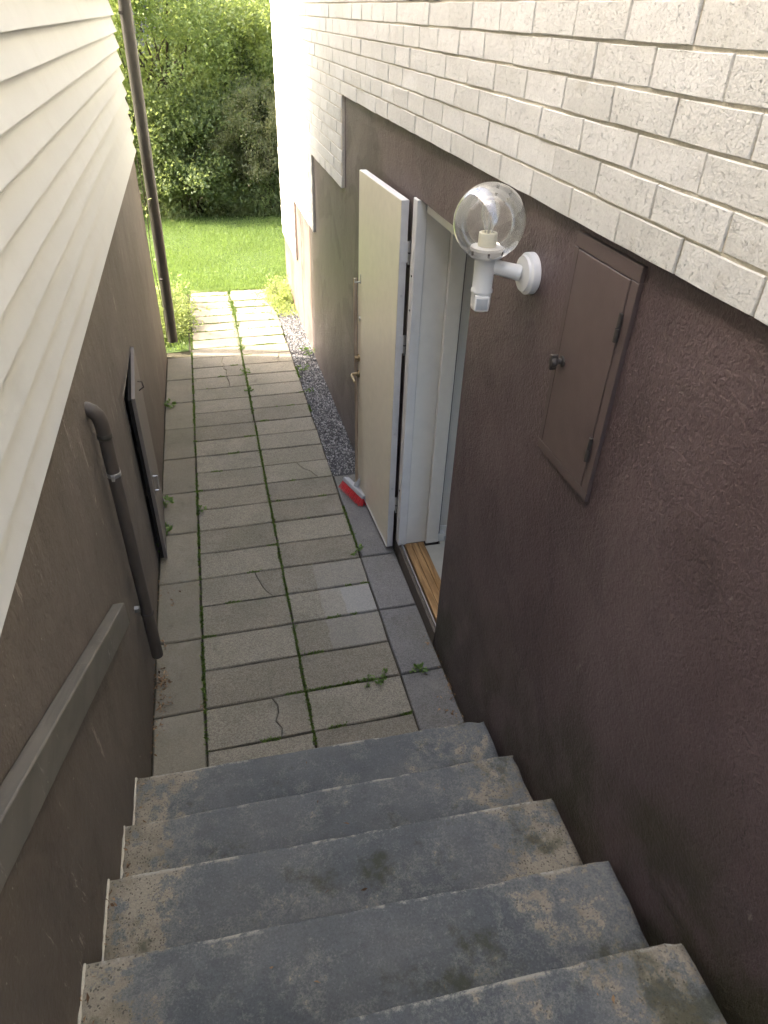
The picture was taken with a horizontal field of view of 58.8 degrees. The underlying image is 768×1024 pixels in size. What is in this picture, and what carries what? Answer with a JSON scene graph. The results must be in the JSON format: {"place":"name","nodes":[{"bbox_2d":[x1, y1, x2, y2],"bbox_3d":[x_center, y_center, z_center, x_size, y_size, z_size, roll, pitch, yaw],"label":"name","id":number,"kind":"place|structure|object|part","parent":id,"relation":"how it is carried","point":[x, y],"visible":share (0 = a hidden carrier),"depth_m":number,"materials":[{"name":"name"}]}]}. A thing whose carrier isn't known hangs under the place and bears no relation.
{"place":"outdoors","nodes":[
{"label":"outdoors","id":0,"kind":"place"},
{"bbox_2d":[165,294,188,352],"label":"side lawn","id":1,"kind":"structure","parent":0,"point":[173,349],"depth_m":7.23,"materials":[{"name":"plant"}]},
{"bbox_2d":[142,203,286,350],"bbox_3d":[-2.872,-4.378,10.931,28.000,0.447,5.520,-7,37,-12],"label":"lawn","id":2,"kind":"structure","parent":0,"point":[218,219],"depth_m":10.64,"materials":[{"name":"plant"}]},
{"bbox_2d":[127,73,274,221],"bbox_3d":[-3.430,-6.301,11.699,2.648,2.325,2.353,-28,46,-35],"label":"shrub","id":3,"kind":"object","parent":2,"relation":"on","point":[178,192],"visible":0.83,"depth_m":11.41,"materials":[{"name":"green plant"}]},
{"bbox_2d":[200,65,279,207],"bbox_3d":[-2.132,-6.461,11.974,2.365,2.322,1.814,-14,39,-21],"label":"shrub","id":4,"kind":"object","parent":2,"relation":"on","point":[270,156],"visible":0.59,"depth_m":11.50,"materials":[{"name":"green plant"}]},
{"bbox_2d":[206,168,281,219],"bbox_3d":[-2.097,-5.806,12.237,2.389,0.926,1.396,-7,37,-12],"label":"shrub","id":5,"kind":"object","parent":2,"relation":"on","point":[261,201],"visible":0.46,"depth_m":12.10,"materials":[{"name":"green plant"}]},
{"bbox_2d":[151,288,464,776],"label":"footpath","id":6,"kind":"structure","parent":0,"point":[252,672],"depth_m":4.13,"materials":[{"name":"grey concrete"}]},
{"bbox_2d":[165,523,171,534],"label":"weed","id":7,"kind":"object","parent":6,"relation":"on","point":[168,527],"visible":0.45,"depth_m":4.53,"materials":[{"name":"green plant"}]},
{"bbox_2d":[163,495,173,507],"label":"weed","id":8,"kind":"object","parent":6,"relation":"on","point":[166,498],"visible":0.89,"depth_m":4.75,"materials":[{"name":"green plant"}]},
{"bbox_2d":[164,398,176,408],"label":"weed","id":9,"kind":"object","parent":6,"relation":"on","point":[170,406],"visible":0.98,"depth_m":6.02,"materials":[{"name":"green plant"}]},
{"bbox_2d":[188,291,412,754],"bbox_3d":[-1.151,-0.875,5.987,1.050,0.170,7.014,-7,37,-12],"label":"moss","id":10,"kind":"object","parent":6,"relation":"on","point":[234,311],"visible":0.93,"depth_m":4.53,"materials":[{"name":"green plant"}]},
{"bbox_2d":[277,307,354,476],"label":"gravel","id":11,"kind":"structure","parent":6,"relation":"on","point":[339,424],"depth_m":6.26,"materials":[{"name":"grey gravel"}]},
{"bbox_2d":[297,363,309,370],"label":"weed","id":12,"kind":"object","parent":11,"relation":"on","point":[307,366],"visible":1,"depth_m":6.72,"materials":[{"name":"green plant"}]},
{"bbox_2d":[298,345,314,355],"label":"weed","id":13,"kind":"object","parent":11,"relation":"on","point":[307,351],"visible":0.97,"depth_m":7.00,"materials":[{"name":"green plant"}]},
{"bbox_2d":[80,573,614,1023],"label":"leaf litter","id":14,"kind":"object","parent":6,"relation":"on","point":[271,967],"visible":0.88,"depth_m":3.38,"materials":[{"name":"brown plant"}]},
{"bbox_2d":[339,278,365,505],"bbox_3d":[-0.179,-0.725,4.493,0.143,1.530,0.298,-19,41,-26],"label":"broom","id":15,"kind":"object","parent":6,"relation":"on","point":[356,493],"visible":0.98,"depth_m":4.71,"materials":[{"name":"red plastic"}]},
{"bbox_2d":[351,544,363,554],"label":"weed","id":16,"kind":"object","parent":6,"relation":"on","point":[361,547],"visible":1,"depth_m":4.38,"materials":[{"name":"green plant"}]},
{"bbox_2d":[361,674,371,687],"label":"weed","id":17,"kind":"object","parent":6,"relation":"on","point":[364,678],"visible":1,"depth_m":3.53,"materials":[{"name":"green plant"}]},
{"bbox_2d":[371,668,387,684],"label":"weed","id":18,"kind":"object","parent":6,"relation":"on","point":[382,679],"visible":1,"depth_m":3.52,"materials":[{"name":"green plant"}]},
{"bbox_2d":[409,662,429,672],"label":"weed","id":19,"kind":"object","parent":6,"relation":"on","point":[417,666],"visible":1,"depth_m":3.58,"materials":[{"name":"green plant"}]},
{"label":"ground","id":20,"kind":"structure","parent":0,"visible":0},
{"bbox_2d":[0,0,166,1023],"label":"timber house","id":21,"kind":"structure","parent":20,"relation":"on","point":[79,312],"depth_m":2.20,"materials":[{"name":"paint"}]},
{"bbox_2d":[0,603,128,892],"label":"handrail","id":22,"kind":"object","parent":21,"relation":"attached to","point":[27,783],"visible":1,"depth_m":1.57,"materials":[{"name":"grey paint"}]},
{"bbox_2d":[84,402,162,658],"bbox_3d":[-1.146,0.155,3.025,0.106,1.426,0.104,-7,37,-12],"label":"drain pipe","id":23,"kind":"object","parent":21,"relation":"attached to","point":[95,414],"visible":0.98,"depth_m":2.93,"materials":[{"name":"brown plastic"}]},
{"bbox_2d":[123,346,167,557],"bbox_3d":[-1.543,-0.352,4.194,0.296,1.110,0.722,-7,37,-12],"label":"hatch","id":24,"kind":"object","parent":21,"relation":"attached to","point":[137,407],"depth_m":4.00,"materials":[{"name":"brown paint"}]},
{"bbox_2d":[118,0,177,342],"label":"downpipe","id":25,"kind":"object","parent":21,"relation":"attached to","point":[125,11],"visible":1,"depth_m":6.02,"materials":[{"name":"brown metal"}]},
{"bbox_2d":[136,155,167,341],"bbox_3d":[-2.178,-2.474,6.489,0.088,1.794,0.136,-11,38,-18],"label":"creeper","id":26,"kind":"object","parent":25,"relation":"attached to","point":[162,308],"visible":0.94,"depth_m":6.41,"materials":[{"name":"green plant"}]},
{"bbox_2d":[155,274,210,345],"bbox_3d":[-2.461,-2.355,7.770,0.932,0.571,1.905,-7,37,-12],"label":"plant","id":27,"kind":"object","parent":20,"relation":"on","point":[181,314],"visible":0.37,"depth_m":7.64,"materials":[{"name":"green plant"}]},
{"bbox_2d":[109,0,269,207],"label":"tree","id":28,"kind":"object","parent":20,"relation":"on","point":[189,30],"visible":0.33,"depth_m":10.97,"materials":[{"name":"green plant"}]},
{"bbox_2d":[117,0,266,65],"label":"tree","id":29,"kind":"object","parent":20,"relation":"on","point":[141,24],"depth_m":14.94,"materials":[{"name":"green plant"}]},
{"bbox_2d":[125,9,280,204],"bbox_3d":[-2.968,-7.459,12.718,6.141,3.154,3.409,-7,37,-12],"label":"shrub","id":30,"kind":"object","parent":20,"relation":"on","point":[248,59],"visible":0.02,"depth_m":12.05,"materials":[{"name":"green plant"}]},
{"bbox_2d":[136,0,273,141],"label":"tree","id":31,"kind":"object","parent":20,"relation":"on","point":[233,43],"visible":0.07,"depth_m":12.16,"materials":[{"name":"green plant"}]},
{"bbox_2d":[205,0,274,109],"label":"tree","id":32,"kind":"object","parent":20,"relation":"on","point":[265,62],"visible":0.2,"depth_m":11.52,"materials":[{"name":"green plant"}]},
{"bbox_2d":[253,273,298,319],"bbox_3d":[-1.275,-2.713,8.409,0.747,0.421,1.521,-7,37,-12],"label":"plant","id":33,"kind":"object","parent":20,"relation":"on","point":[279,292],"visible":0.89,"depth_m":8.36,"materials":[{"name":"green plant"}]},
{"bbox_2d":[78,722,726,1023],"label":"concrete stairs","id":34,"kind":"structure","parent":20,"relation":"on","point":[486,896],"depth_m":1.99,"materials":[{"name":"grey concrete"}]},
{"bbox_2d":[270,0,767,1023],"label":"brick house","id":35,"kind":"structure","parent":20,"relation":"on","point":[602,652],"depth_m":1.94,"materials":[{"name":"paint"}]},
{"bbox_2d":[350,169,410,546],"bbox_3d":[-0.061,-0.824,4.071,0.107,2.082,0.792,-9,38,-15],"label":"door","id":36,"kind":"structure","parent":35,"relation":"in","point":[384,247],"depth_m":3.87,"materials":[{"name":"paint"}]},
{"bbox_2d":[453,182,541,311],"bbox_3d":[0.328,-0.797,2.072,0.251,0.376,0.216,-7,37,-12],"label":"wall lamp","id":37,"kind":"object","parent":35,"relation":"attached to","point":[486,252],"visible":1,"depth_m":2.06,"materials":[{"name":"white plastic"}]},
{"bbox_2d":[538,230,647,501],"bbox_3d":[0.530,-0.383,1.860,0.062,0.654,0.322,-7,37,-12],"label":"meter cabinet","id":38,"kind":"object","parent":35,"relation":"attached to","point":[601,303],"visible":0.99,"depth_m":1.82,"materials":[{"name":"brown metal"}]},
{"bbox_3d":[0.524,-0.382,1.866,0.051,0.582,0.262,-7,37,-12],"label":"door","id":39,"kind":"part","parent":38,"relation":"part of","materials":[{"name":"brown paint"}]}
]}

